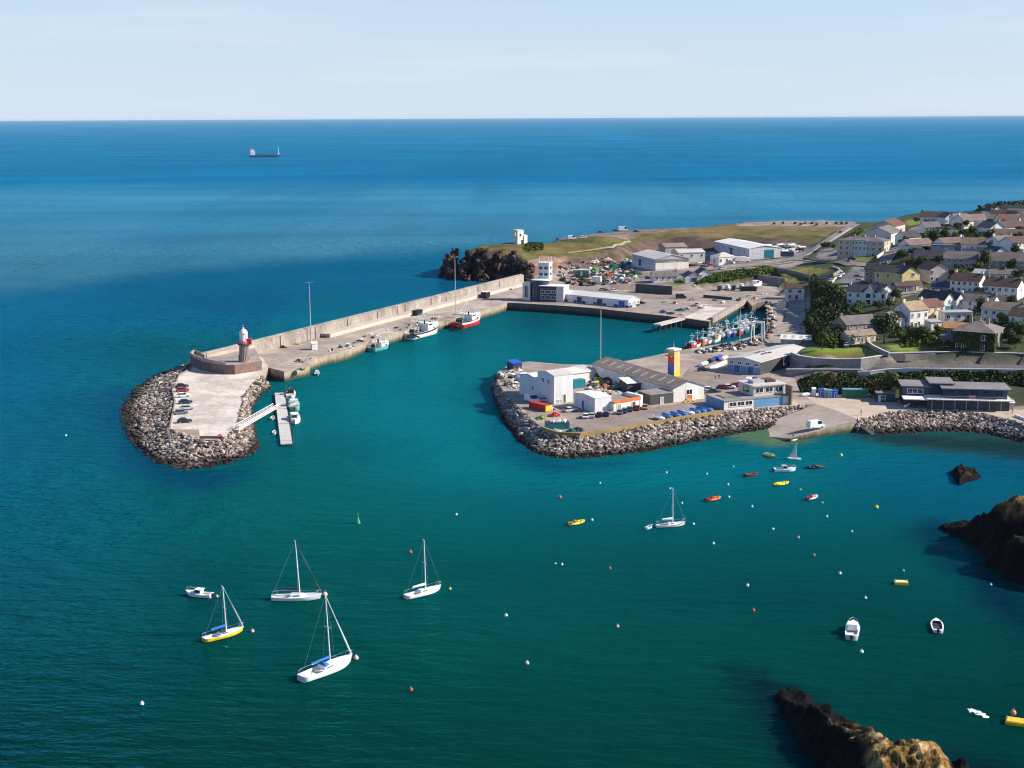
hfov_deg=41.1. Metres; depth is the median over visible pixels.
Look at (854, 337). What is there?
house
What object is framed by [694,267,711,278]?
bungalow
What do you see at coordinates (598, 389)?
net heap
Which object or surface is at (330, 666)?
sailing yacht
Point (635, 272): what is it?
net heap
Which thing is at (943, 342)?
bush
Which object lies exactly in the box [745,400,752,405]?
window
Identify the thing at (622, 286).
yard wall
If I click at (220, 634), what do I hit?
sailing yacht
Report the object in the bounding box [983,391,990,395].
window
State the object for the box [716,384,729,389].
parked car
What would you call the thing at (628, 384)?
shed
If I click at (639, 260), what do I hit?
door
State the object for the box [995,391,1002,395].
window
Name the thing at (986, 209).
house
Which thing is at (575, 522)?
inflatable boat
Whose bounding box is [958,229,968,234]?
tree
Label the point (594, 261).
net heap
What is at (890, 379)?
tree
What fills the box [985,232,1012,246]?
house
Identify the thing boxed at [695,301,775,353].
gear jumble
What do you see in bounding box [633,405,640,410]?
parked car
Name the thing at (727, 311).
jetty curb
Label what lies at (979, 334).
house
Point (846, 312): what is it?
tree
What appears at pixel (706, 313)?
slip deck
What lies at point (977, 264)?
tree
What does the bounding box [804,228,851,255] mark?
pavement
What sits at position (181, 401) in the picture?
parked car
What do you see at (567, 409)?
parked car
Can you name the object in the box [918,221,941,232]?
house
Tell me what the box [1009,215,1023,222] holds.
house
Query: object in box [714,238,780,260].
warehouse
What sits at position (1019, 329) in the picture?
tree
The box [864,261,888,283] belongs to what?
house
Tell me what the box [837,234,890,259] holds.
hotel
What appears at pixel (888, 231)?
house
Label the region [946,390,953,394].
window
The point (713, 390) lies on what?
parked car
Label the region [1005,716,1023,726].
mooring raft
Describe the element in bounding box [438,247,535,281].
cliff rocks
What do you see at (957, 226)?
tree
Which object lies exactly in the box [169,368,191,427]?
kerb wall
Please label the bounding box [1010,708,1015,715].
mooring buoy
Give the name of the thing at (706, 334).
fishing boat
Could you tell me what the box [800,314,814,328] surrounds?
tree
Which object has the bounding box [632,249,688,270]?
warehouse
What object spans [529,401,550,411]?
shipping container
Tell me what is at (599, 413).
parked car
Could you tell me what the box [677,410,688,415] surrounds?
dinghy
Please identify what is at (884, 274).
house
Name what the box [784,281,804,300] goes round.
quay house
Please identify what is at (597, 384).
gear jumble
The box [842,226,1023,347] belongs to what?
garden hedges
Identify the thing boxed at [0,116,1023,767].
sea
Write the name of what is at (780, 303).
quay
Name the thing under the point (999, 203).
ridge wood
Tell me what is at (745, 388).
window
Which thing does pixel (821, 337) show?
tree
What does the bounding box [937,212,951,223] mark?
house
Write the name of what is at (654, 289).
yard wall
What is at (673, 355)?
ice tower
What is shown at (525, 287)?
window
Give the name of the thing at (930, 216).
house
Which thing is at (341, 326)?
sea wall
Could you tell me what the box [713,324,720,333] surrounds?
fishing boat
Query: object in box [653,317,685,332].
finger jetty
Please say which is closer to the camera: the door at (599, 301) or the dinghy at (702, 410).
the dinghy at (702, 410)
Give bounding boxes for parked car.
[173,409,187,414]
[175,383,188,387]
[175,387,188,391]
[176,392,189,397]
[177,417,191,422]
[178,398,192,403]
[179,404,193,409]
[538,396,546,401]
[563,406,577,412]
[582,413,588,418]
[589,412,595,417]
[596,411,602,416]
[603,411,609,416]
[616,409,622,414]
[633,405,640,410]
[642,404,648,409]
[697,367,709,371]
[707,388,721,392]
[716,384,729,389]
[724,384,735,388]
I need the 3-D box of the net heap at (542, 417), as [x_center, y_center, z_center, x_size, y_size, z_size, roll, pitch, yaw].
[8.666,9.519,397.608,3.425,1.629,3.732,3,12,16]
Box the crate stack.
[602,384,609,389]
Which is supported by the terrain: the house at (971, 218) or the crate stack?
the house at (971, 218)
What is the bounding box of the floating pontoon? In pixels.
[274,385,293,445]
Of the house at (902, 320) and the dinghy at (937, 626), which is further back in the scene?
the house at (902, 320)
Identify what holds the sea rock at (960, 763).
in the sea
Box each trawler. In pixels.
[367,336,388,351]
[404,312,437,339]
[450,303,479,329]
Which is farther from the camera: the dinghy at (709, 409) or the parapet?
the parapet
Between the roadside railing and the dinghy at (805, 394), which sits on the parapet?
the roadside railing
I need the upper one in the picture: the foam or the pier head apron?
the pier head apron
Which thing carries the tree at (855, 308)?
on the terrain
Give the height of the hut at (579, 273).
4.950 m
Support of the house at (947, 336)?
on the terrain
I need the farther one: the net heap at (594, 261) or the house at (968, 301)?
the net heap at (594, 261)
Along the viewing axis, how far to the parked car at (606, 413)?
399.38 m
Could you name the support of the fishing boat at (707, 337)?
on the sea
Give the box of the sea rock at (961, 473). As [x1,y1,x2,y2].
[949,464,981,485]
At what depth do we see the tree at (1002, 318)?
489.58 m
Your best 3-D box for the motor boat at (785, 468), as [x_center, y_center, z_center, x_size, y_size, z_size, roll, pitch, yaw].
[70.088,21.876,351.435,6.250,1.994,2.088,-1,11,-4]
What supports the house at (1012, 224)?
on the terrain
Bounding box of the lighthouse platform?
[190,345,261,374]
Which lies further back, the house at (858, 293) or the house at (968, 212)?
the house at (968, 212)
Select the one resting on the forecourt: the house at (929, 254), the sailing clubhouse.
the sailing clubhouse
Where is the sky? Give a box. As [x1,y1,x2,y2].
[0,0,1023,120]
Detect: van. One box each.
[524,393,539,401]
[567,235,575,238]
[618,226,627,229]
[675,294,686,298]
[806,419,824,428]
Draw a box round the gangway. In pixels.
[233,403,278,430]
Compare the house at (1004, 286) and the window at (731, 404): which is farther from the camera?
the house at (1004, 286)
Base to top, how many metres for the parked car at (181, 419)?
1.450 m
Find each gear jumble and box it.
[308,317,440,359]
[497,367,525,385]
[558,258,636,285]
[586,375,637,393]
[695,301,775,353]
[757,242,804,252]
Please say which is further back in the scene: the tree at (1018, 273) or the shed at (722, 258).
the shed at (722, 258)
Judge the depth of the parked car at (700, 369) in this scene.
469.51 m
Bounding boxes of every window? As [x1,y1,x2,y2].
[524,285,527,297]
[686,389,692,394]
[729,402,736,406]
[737,401,744,405]
[743,385,748,391]
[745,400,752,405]
[755,387,763,392]
[765,387,772,392]
[775,386,782,391]
[907,388,922,393]
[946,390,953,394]
[958,390,966,394]
[971,390,978,395]
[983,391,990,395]
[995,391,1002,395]
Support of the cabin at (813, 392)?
on the forecourt
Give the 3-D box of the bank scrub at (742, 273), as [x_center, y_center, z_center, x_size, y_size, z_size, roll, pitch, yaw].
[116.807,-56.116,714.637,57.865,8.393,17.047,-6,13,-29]
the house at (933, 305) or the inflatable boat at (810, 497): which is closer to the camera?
the inflatable boat at (810, 497)
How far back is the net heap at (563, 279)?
727.15 m
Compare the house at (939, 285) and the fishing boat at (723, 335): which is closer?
the fishing boat at (723, 335)
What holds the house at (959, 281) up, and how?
on the terrain
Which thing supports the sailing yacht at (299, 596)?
on the sea
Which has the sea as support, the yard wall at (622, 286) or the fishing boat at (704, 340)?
the fishing boat at (704, 340)
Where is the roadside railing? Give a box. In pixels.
[864,365,1023,369]
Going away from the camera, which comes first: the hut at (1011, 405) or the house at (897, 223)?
the hut at (1011, 405)
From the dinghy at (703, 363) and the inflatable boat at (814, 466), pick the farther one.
the dinghy at (703, 363)
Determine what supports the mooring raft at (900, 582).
on the sea
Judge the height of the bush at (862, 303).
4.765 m
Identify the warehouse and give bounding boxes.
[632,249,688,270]
[658,243,687,253]
[671,248,704,261]
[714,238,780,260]
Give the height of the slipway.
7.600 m
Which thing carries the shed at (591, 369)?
on the quay at (688, 358)
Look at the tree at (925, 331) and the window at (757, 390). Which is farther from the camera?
the tree at (925, 331)
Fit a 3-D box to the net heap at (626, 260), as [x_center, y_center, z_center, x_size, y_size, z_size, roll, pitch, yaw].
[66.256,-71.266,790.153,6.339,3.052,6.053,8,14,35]
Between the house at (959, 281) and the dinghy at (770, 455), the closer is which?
the dinghy at (770, 455)
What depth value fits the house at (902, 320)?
508.95 m
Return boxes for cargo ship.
[249,148,280,156]
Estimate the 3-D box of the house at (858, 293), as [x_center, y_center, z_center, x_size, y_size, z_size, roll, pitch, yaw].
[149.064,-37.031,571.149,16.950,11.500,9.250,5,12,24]
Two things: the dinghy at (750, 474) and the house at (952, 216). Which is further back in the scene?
the house at (952, 216)
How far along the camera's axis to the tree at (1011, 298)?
524.25 m
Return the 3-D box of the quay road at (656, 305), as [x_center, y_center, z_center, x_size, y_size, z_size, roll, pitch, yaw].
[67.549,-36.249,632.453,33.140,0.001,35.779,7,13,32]
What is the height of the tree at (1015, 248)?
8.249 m
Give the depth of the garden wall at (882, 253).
714.47 m
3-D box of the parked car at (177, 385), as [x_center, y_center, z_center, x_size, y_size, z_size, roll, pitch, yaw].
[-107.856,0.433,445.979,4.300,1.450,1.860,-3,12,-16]
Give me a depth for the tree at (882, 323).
482.00 m
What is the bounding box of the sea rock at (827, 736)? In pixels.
[773,686,953,767]
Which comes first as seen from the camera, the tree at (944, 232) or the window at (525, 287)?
the window at (525, 287)
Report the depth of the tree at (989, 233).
691.42 m
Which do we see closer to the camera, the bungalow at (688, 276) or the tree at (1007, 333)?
the tree at (1007, 333)
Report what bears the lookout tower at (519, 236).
on the terrain
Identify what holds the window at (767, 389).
in the building
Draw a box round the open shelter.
[506,359,522,369]
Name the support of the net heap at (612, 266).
on the terrain
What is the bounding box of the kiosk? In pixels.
[874,390,896,401]
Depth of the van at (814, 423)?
387.97 m
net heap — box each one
[407,332,419,337]
[494,373,502,379]
[507,384,518,388]
[536,414,547,419]
[548,411,560,416]
[560,277,569,281]
[572,427,584,431]
[577,277,591,281]
[590,259,599,263]
[590,387,606,391]
[598,272,614,277]
[599,381,615,386]
[602,257,612,261]
[604,390,618,394]
[609,263,619,268]
[622,258,631,263]
[629,270,642,274]
[682,398,695,402]
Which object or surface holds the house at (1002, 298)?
on the terrain
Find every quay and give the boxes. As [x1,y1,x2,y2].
[497,320,814,431]
[508,285,788,329]
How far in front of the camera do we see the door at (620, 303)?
628.18 m
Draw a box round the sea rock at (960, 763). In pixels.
[951,758,969,767]
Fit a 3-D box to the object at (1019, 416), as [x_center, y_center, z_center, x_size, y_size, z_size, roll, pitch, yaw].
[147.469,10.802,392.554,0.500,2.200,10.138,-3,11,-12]
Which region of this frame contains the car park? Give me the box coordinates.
[568,399,718,432]
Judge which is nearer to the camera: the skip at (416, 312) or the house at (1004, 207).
the skip at (416, 312)
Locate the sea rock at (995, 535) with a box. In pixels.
[937,495,1023,584]
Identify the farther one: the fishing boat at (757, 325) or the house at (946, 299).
the fishing boat at (757, 325)
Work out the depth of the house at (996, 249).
637.60 m
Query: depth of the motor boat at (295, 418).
409.70 m
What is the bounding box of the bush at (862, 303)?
[860,301,866,307]
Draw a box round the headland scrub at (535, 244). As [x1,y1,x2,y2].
[523,242,543,250]
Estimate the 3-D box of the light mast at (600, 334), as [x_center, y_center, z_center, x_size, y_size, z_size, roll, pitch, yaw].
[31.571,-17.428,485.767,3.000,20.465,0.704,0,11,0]
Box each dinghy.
[644,524,651,529]
[653,414,664,419]
[661,412,672,417]
[670,411,680,416]
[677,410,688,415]
[683,409,694,414]
[689,408,700,413]
[695,406,706,412]
[698,361,707,366]
[702,406,712,411]
[707,357,715,362]
[719,355,728,360]
[743,472,757,476]
[763,452,775,457]
[787,443,800,459]
[801,392,811,396]
[931,618,943,633]
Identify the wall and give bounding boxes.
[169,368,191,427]
[198,274,523,357]
[200,436,222,438]
[542,410,722,439]
[611,283,633,289]
[635,284,671,294]
[703,295,731,299]
[708,360,726,370]
[756,275,786,284]
[775,267,840,278]
[786,369,861,375]
[790,352,884,369]
[804,257,850,261]
[865,340,889,356]
[876,230,904,258]
[890,351,1023,355]
[890,353,934,360]
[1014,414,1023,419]
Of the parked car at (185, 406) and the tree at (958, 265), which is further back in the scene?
the tree at (958, 265)
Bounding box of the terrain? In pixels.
[442,210,1023,409]
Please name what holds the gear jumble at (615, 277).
on the terrain
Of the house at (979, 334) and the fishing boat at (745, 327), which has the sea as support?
the fishing boat at (745, 327)
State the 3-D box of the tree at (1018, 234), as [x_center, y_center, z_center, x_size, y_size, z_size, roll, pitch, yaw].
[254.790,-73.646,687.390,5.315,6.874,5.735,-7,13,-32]
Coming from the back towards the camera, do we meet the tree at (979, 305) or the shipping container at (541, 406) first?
the tree at (979, 305)
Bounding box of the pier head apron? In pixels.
[169,356,268,440]
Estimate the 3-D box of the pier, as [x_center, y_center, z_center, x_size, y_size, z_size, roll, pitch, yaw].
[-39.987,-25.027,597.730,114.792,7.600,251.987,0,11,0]
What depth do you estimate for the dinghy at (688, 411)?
400.87 m
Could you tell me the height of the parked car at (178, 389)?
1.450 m
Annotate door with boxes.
[568,296,573,301]
[576,296,581,302]
[585,298,592,303]
[597,298,602,304]
[606,300,613,305]
[618,300,624,307]
[638,258,641,265]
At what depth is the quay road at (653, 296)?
668.95 m
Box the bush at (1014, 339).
[1006,334,1023,348]
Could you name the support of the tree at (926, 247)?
on the terrain
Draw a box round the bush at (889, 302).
[885,297,895,307]
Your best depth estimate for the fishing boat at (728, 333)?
563.72 m
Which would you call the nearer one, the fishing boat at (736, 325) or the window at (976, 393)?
the window at (976, 393)
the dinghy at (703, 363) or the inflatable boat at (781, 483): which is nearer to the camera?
the inflatable boat at (781, 483)
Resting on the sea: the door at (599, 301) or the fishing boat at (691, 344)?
the fishing boat at (691, 344)
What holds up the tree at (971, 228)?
on the terrain
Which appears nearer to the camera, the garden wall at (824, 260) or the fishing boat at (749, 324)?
the fishing boat at (749, 324)
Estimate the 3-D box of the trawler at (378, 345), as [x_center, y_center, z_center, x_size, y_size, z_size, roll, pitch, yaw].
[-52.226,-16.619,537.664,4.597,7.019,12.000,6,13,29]
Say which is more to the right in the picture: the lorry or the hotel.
the hotel
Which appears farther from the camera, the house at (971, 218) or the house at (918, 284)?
the house at (971, 218)
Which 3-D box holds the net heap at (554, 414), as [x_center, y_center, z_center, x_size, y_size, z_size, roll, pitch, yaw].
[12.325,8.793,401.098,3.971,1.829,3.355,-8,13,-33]
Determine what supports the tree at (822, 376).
on the terrain
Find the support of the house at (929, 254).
on the terrain
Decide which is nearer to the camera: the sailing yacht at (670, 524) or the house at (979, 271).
the sailing yacht at (670, 524)
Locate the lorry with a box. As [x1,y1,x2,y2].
[734,256,749,262]
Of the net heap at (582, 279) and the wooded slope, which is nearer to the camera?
the wooded slope
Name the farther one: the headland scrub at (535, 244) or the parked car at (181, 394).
the headland scrub at (535, 244)
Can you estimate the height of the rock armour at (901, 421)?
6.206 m
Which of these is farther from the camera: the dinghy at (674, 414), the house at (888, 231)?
the house at (888, 231)
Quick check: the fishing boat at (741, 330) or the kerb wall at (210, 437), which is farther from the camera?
the fishing boat at (741, 330)
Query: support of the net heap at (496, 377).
on the quay at (688, 358)
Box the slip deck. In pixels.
[684,306,725,320]
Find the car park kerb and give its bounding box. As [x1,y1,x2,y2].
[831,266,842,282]
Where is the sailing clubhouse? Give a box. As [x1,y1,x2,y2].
[897,377,1012,410]
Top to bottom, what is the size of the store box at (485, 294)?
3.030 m
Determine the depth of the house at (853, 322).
508.19 m
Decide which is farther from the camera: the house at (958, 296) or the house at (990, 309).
the house at (958, 296)
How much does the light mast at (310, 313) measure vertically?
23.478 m
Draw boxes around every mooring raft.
[894,579,908,585]
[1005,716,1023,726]
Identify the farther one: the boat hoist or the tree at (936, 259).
the tree at (936, 259)
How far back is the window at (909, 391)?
412.68 m
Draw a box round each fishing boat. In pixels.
[685,335,696,348]
[695,330,701,347]
[697,331,707,345]
[702,325,715,336]
[706,325,712,343]
[708,327,720,342]
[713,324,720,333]
[719,323,725,340]
[722,320,731,338]
[730,319,737,336]
[731,315,741,327]
[733,319,743,335]
[742,316,749,333]
[746,317,753,330]
[753,316,759,329]
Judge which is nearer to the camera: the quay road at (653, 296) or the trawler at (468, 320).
the trawler at (468, 320)
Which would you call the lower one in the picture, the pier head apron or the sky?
the pier head apron
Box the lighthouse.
[237,327,251,362]
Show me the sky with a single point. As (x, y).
(61, 60)
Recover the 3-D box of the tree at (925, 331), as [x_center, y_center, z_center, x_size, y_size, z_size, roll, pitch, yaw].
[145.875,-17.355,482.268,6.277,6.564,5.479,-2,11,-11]
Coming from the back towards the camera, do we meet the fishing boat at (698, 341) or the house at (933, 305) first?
the fishing boat at (698, 341)
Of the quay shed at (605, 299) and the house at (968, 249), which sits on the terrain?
the house at (968, 249)
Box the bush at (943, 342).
[937,338,950,349]
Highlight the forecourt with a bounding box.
[801,392,1023,422]
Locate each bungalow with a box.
[650,269,678,282]
[681,270,699,282]
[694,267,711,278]
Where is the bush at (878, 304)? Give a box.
[872,300,883,308]
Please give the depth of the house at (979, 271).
602.33 m
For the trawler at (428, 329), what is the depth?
571.76 m
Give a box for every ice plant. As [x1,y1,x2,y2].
[519,372,537,396]
[537,368,572,403]
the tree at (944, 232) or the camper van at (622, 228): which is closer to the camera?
the tree at (944, 232)
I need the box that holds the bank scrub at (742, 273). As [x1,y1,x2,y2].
[695,266,776,283]
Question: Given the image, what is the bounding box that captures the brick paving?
[174,429,199,437]
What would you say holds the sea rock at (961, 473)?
in the sea
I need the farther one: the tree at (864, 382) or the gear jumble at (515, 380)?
the gear jumble at (515, 380)
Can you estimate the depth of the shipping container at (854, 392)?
424.17 m
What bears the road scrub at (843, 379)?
on the terrain
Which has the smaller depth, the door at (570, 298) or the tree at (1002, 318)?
the tree at (1002, 318)
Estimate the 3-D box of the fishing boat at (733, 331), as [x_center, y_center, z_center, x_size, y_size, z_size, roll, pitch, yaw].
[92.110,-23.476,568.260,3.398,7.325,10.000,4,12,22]
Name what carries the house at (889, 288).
on the terrain
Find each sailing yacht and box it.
[202,586,243,642]
[271,540,321,601]
[297,594,352,682]
[403,539,440,599]
[655,491,685,527]
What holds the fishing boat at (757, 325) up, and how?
on the sea
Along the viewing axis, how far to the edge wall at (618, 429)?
384.22 m
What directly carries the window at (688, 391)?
in the net loft
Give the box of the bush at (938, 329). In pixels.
[933,325,944,334]
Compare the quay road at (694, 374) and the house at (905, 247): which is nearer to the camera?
the quay road at (694, 374)
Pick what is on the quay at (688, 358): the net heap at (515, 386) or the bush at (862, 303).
the net heap at (515, 386)
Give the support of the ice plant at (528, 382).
on the quay at (688, 358)
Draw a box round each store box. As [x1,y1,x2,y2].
[481,291,489,297]
[739,286,756,290]
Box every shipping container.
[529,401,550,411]
[573,378,585,388]
[592,276,601,281]
[780,251,793,256]
[842,388,867,397]
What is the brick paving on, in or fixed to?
on the pier head apron
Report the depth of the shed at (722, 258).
773.07 m
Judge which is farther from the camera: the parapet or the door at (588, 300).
the door at (588, 300)
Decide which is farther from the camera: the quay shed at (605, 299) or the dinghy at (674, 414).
the quay shed at (605, 299)
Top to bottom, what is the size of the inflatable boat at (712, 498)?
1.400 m
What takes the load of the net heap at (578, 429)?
on the car park
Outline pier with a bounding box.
[258,287,522,381]
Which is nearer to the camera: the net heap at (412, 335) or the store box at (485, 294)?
the net heap at (412, 335)
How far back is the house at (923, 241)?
703.61 m
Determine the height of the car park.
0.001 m
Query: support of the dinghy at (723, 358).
on the quay at (688, 358)
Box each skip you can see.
[412,309,422,315]
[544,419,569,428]
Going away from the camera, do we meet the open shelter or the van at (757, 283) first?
the open shelter
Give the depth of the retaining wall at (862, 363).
456.80 m
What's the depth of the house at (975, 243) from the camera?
669.46 m
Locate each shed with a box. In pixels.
[560,367,590,381]
[566,290,639,307]
[570,365,596,377]
[619,377,641,391]
[637,388,673,404]
[710,252,734,264]
[726,344,804,374]
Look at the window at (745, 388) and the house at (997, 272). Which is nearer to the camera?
the window at (745, 388)
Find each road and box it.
[570,286,748,299]
[636,299,696,311]
[640,224,859,276]
[681,366,748,393]
[793,258,865,265]
[879,226,917,263]
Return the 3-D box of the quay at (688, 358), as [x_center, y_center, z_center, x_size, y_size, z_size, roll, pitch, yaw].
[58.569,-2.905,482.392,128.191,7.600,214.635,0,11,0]
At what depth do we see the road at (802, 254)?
789.61 m
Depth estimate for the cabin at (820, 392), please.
426.26 m
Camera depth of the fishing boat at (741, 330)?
571.11 m
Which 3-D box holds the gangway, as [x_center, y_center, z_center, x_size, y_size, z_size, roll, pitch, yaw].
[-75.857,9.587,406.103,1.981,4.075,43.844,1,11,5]
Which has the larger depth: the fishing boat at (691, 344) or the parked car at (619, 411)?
the fishing boat at (691, 344)
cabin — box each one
[811,387,815,395]
[818,388,823,396]
[827,389,832,397]
[832,389,837,397]
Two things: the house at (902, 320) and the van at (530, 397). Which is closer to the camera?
the van at (530, 397)
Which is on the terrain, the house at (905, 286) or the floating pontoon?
the house at (905, 286)
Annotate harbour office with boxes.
[522,257,569,301]
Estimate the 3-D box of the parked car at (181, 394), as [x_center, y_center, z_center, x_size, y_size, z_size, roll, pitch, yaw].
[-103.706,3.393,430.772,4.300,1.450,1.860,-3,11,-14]
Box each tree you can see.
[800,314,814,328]
[814,331,829,349]
[815,371,831,387]
[824,372,836,387]
[839,309,855,315]
[849,302,862,313]
[856,377,873,387]
[870,309,899,342]
[871,379,887,389]
[882,371,899,389]
[889,321,900,337]
[890,289,901,298]
[896,249,909,258]
[905,324,920,336]
[908,248,917,255]
[909,256,917,268]
[916,256,929,264]
[916,326,932,337]
[922,245,930,249]
[927,230,940,239]
[930,255,940,261]
[937,228,949,236]
[948,267,959,275]
[951,222,962,229]
[953,263,963,267]
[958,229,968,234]
[962,314,974,322]
[967,225,975,231]
[971,260,982,268]
[971,296,989,313]
[972,231,979,237]
[973,286,983,291]
[977,248,990,268]
[983,229,995,237]
[996,311,1008,326]
[1001,328,1016,344]
[1004,295,1017,302]
[1005,258,1017,268]
[1005,320,1019,329]
[1010,242,1021,251]
[1011,267,1023,277]
[1012,231,1023,235]
[1012,321,1023,336]
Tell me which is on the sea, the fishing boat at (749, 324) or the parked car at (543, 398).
the fishing boat at (749, 324)
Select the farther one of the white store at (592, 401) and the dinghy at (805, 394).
the dinghy at (805, 394)
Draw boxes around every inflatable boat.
[566,519,584,525]
[704,496,720,501]
[772,481,788,485]
[804,494,817,500]
[806,464,824,468]
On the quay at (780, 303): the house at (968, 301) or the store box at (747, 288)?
the store box at (747, 288)
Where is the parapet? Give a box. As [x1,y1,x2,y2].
[858,368,1022,376]
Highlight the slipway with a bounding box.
[768,404,856,441]
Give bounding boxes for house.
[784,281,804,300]
[831,312,877,332]
[840,328,876,344]
[846,282,887,306]
[864,225,899,243]
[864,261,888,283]
[872,282,893,300]
[873,218,904,230]
[874,261,904,285]
[878,307,907,332]
[891,281,914,291]
[894,264,919,281]
[894,297,929,327]
[895,229,921,245]
[898,238,931,249]
[900,245,921,255]
[904,280,922,289]
[913,250,947,260]
[916,260,950,283]
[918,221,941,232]
[918,289,954,309]
[920,210,956,222]
[920,297,944,318]
[924,318,942,329]
[930,243,954,250]
[931,281,949,290]
[932,234,961,250]
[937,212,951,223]
[937,309,972,321]
[939,229,957,237]
[940,290,964,309]
[940,334,952,347]
[942,322,965,333]
[943,248,991,268]
[949,213,966,224]
[949,269,985,291]
[951,212,987,229]
[952,315,1004,351]
[960,234,989,250]
[960,289,1000,313]
[963,211,981,213]
[963,245,990,251]
[963,290,986,293]
[972,268,987,276]
[976,220,1004,235]
[978,249,1023,268]
[980,205,1001,213]
[980,297,1023,324]
[982,274,1023,299]
[985,214,996,220]
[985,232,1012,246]
[986,245,1007,251]
[986,266,1017,277]
[990,207,1017,213]
[992,226,1023,235]
[993,214,1016,221]
[998,218,1023,228]
[998,236,1023,251]
[998,295,1008,301]
[1001,203,1023,209]
[1004,211,1022,214]
[1007,208,1023,214]
[1008,307,1023,330]
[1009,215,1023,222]
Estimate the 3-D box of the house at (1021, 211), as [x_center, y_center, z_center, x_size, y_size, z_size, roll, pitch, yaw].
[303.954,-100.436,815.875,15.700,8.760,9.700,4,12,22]
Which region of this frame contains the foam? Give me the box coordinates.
[967,708,988,717]
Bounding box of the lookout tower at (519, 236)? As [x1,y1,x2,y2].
[512,229,526,243]
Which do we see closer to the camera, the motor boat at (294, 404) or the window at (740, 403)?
the window at (740, 403)
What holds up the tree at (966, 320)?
on the terrain
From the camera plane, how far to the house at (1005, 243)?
654.88 m
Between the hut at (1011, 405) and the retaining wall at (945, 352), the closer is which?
the hut at (1011, 405)
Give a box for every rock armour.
[114,362,270,471]
[490,379,807,458]
[855,409,1023,442]
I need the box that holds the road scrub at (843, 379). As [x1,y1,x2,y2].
[797,369,1023,393]
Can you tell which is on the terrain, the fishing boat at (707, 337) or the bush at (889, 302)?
the bush at (889, 302)
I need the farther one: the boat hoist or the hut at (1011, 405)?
the boat hoist
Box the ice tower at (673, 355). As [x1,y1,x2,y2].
[665,345,681,375]
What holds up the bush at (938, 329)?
on the terrain
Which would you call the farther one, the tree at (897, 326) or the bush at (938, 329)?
the tree at (897, 326)
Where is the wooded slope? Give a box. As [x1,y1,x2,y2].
[805,273,849,347]
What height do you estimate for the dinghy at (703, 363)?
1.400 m
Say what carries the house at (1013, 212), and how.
on the terrain
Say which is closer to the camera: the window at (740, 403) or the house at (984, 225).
the window at (740, 403)
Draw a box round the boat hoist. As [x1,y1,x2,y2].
[750,321,764,342]
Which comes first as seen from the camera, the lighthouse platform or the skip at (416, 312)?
the lighthouse platform
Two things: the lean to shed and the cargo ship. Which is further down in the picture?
the lean to shed
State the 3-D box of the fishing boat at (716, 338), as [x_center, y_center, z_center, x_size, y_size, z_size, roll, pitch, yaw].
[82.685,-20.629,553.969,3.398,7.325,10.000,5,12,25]
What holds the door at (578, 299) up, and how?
in the quay shed at (605, 299)
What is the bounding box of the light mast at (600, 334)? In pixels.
[597,306,604,358]
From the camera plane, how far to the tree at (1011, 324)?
479.94 m
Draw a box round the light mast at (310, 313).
[305,282,311,340]
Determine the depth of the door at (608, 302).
632.26 m
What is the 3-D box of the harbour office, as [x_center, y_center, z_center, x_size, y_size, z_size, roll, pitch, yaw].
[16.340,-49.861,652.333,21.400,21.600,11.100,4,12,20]
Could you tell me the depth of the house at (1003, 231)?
692.21 m
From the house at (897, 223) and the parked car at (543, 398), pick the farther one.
the house at (897, 223)
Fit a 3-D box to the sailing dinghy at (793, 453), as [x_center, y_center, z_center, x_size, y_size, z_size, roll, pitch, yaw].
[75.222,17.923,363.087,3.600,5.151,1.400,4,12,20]
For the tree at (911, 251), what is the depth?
685.17 m
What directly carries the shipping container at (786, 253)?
on the terrain
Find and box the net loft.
[592,356,705,401]
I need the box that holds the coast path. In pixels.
[568,241,630,252]
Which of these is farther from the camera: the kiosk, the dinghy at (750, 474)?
the kiosk
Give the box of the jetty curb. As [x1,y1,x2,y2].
[709,298,746,323]
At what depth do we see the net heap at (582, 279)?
724.08 m
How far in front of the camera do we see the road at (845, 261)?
708.73 m
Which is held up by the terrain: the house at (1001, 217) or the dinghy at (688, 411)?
the house at (1001, 217)
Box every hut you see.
[310,341,317,349]
[574,269,589,277]
[1009,400,1014,409]
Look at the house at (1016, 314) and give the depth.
487.70 m
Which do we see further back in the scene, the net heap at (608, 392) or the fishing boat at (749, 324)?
the fishing boat at (749, 324)
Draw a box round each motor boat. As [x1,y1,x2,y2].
[186,587,214,598]
[286,387,295,398]
[288,397,299,410]
[290,412,299,424]
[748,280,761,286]
[772,465,795,471]
[845,617,859,640]
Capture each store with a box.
[574,390,610,412]
[610,392,642,410]
[780,334,811,344]
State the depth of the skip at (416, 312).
604.82 m
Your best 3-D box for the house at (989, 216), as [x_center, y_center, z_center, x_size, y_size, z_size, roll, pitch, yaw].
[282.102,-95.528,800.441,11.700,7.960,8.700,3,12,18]
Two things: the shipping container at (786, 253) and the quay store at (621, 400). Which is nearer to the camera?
the quay store at (621, 400)
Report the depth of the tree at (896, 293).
564.63 m
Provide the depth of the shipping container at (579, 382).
441.91 m
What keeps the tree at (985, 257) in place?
on the terrain
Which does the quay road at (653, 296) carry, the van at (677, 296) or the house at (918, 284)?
the van at (677, 296)
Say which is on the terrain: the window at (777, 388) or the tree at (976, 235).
the tree at (976, 235)
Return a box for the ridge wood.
[973,200,1023,211]
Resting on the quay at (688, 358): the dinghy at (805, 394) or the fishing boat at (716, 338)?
the dinghy at (805, 394)
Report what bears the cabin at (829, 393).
on the forecourt

